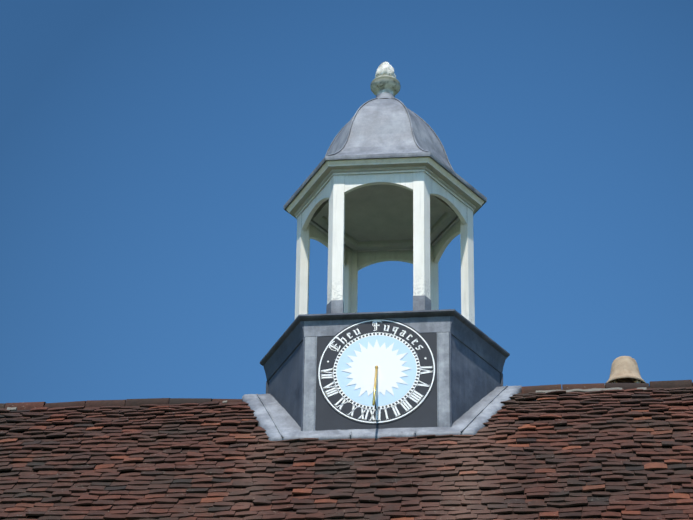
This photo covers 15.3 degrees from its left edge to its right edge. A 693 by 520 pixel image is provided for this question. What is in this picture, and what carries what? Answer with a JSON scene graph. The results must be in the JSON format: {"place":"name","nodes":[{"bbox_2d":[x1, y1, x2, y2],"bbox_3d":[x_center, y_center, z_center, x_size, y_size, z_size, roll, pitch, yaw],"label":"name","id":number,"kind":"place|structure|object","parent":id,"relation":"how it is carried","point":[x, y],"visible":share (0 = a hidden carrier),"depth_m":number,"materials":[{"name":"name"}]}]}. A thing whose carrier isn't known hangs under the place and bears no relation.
{"place":"outdoors","nodes":[
{"label":"outdoors","id":0,"kind":"place"},
{"bbox_2d":[0,0,692,402],"label":"sky","id":1,"kind":"structure","parent":0,"point":[153,153],"materials":[{"name":"blue"}]},
{"bbox_2d":[310,184,457,250],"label":"cupola ceiling","id":2,"kind":"structure","parent":0,"point":[379,217],"depth_m":28.43,"materials":[{"name":"white paint"}]},
{"bbox_3d":[0.563,4.529,27.820,18.000,4.540,4.074,-2,-31,5],"label":"roof","id":3,"kind":"object","parent":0,"visible":0},
{"bbox_3d":[3.009,2.776,27.106,0.780,2.000,0.660,-2,-31,5],"label":"chimney stack","id":4,"kind":"object","parent":3,"relation":"on","visible":0},
{"bbox_2d":[606,356,645,382],"bbox_3d":[3.026,1.497,27.861,0.461,0.971,0.461,-2,-31,5],"label":"chimney pot","id":5,"kind":"object","parent":4,"relation":"on","point":[624,369],"visible":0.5,"depth_m":27.89,"materials":[{"name":"ceramic"}]},
{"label":"building walls","id":6,"kind":"object","parent":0,"visible":0},
{"bbox_2d":[0,393,671,516],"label":"roof deck","id":7,"kind":"structure","parent":6,"relation":"on","point":[504,461],"depth_m":25.31,"materials":[{"name":"black"}]},
{"bbox_2d":[0,386,692,519],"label":"roof tiles","id":8,"kind":"object","parent":7,"relation":"on","point":[214,460],"visible":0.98,"depth_m":25.05,"materials":[{"name":"tile"}]},
{"bbox_2d":[7,387,646,410],"bbox_3d":[0.569,1.536,27.106,17.449,0.073,0.452,-2,-31,5],"label":"ridge mortar","id":9,"kind":"object","parent":8,"relation":"on","point":[538,391],"visible":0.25,"depth_m":26.78,"materials":[{"name":"grey concrete"}]},
{"bbox_2d":[0,380,692,409],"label":"ridge tiles","id":10,"kind":"object","parent":9,"relation":"on","point":[172,401],"visible":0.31,"depth_m":27.18,"materials":[{"name":"tile"}]},
{"bbox_2d":[260,309,509,430],"bbox_3d":[0.389,1.976,26.866,2.673,2.184,2.000,-2,-31,5],"label":"cupola base","id":11,"kind":"object","parent":7,"relation":"on","point":[478,357],"visible":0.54,"depth_m":26.64,"materials":[{"name":"grey metal"}]},
{"bbox_2d":[315,319,436,430],"bbox_3d":[0.309,1.161,26.270,1.240,1.270,0.034,-2,-31,5],"label":"sundial backboard","id":12,"kind":"object","parent":11,"relation":"attached to","point":[422,414],"visible":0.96,"depth_m":26.14,"materials":[{"name":"black paint"}]},
{"bbox_2d":[372,366,377,405],"bbox_3d":[0.288,1.266,25.980,0.032,0.627,0.371,-2,-31,5],"label":"sundial gnomon","id":13,"kind":"object","parent":12,"relation":"attached to","point":[375,381],"visible":1,"depth_m":25.96,"materials":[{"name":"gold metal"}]},
{"bbox_2d":[318,320,434,422],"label":"sundial markings","id":14,"kind":"object","parent":12,"relation":"attached to","point":[388,362],"visible":1,"depth_m":26.25,"materials":[{"name":"white paint"}]},
{"bbox_2d":[337,335,416,405],"bbox_3d":[0.307,1.129,26.266,0.818,0.818,0.001,-2,-31,5],"label":"sundial inner ring","id":15,"kind":"object","parent":12,"relation":"attached to","point":[350,392],"visible":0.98,"depth_m":26.25,"materials":[{"name":"blue paint"}]},
{"bbox_2d":[303,332,449,430],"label":"turret base cover strips","id":16,"kind":"object","parent":11,"relation":"attached to","point":[443,403],"visible":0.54,"depth_m":26.19,"materials":[{"name":"grey metal"}]},
{"bbox_2d":[304,316,449,336],"bbox_3d":[0.314,0.689,26.541,1.510,0.181,0.016,-2,-31,5],"label":"top frame rail","id":17,"kind":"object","parent":11,"relation":"attached to","point":[418,324],"depth_m":26.55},
{"bbox_2d":[326,295,430,313],"bbox_3d":[0.403,0.931,27.483,1.952,0.270,1.690,-2,-31,5],"label":"post foot","id":18,"kind":"object","parent":11,"relation":"on","point":[422,302],"visible":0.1,"depth_m":26.79},
{"bbox_2d":[286,157,483,324],"bbox_3d":[0.414,0.133,27.954,2.196,1.705,1.902,-2,-31,5],"label":"cupola frame","id":19,"kind":"object","parent":18,"relation":"on","point":[346,264],"visible":0.96,"depth_m":27.71,"materials":[{"name":"white wood"}]},
{"bbox_2d":[289,162,480,218],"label":"cornice","id":20,"kind":"structure","parent":19,"relation":"attached to","point":[323,178],"depth_m":27.72,"materials":[{"name":"white wood"}]},
{"bbox_2d":[284,98,486,214],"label":"dome roof","id":21,"kind":"structure","parent":19,"relation":"on","point":[381,129],"depth_m":28.18,"materials":[{"name":"grey metal"}]},
{"bbox_2d":[376,93,394,98],"bbox_3d":[0.439,-1.781,29.084,0.350,0.120,0.350,-2,-31,5],"label":"finial base","id":22,"kind":"object","parent":21,"relation":"on","point":[384,95],"visible":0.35,"depth_m":29.01,"materials":[{"name":"grey metal"}]},
{"bbox_2d":[370,62,400,98],"bbox_3d":[0.443,-2.039,29.237,0.344,0.510,0.344,-2,-31,5],"label":"pine cone finial","id":23,"kind":"object","parent":22,"relation":"on","point":[385,80],"visible":0.94,"depth_m":29.11,"materials":[{"name":"stone"}]},
{"bbox_2d":[325,97,454,171],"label":"roof seams","id":24,"kind":"object","parent":21,"relation":"attached to","point":[411,128],"visible":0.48,"depth_m":28.50,"materials":[{"name":"grey metal"}]},
{"bbox_2d":[242,385,521,442],"bbox_3d":[0.375,1.873,26.929,3.002,1.108,2.173,-2,-31,5],"label":"lead flashing","id":25,"kind":"object","parent":11,"relation":"attached to","point":[276,420],"visible":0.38,"depth_m":26.09,"materials":[{"name":"grey metal"}]}
]}

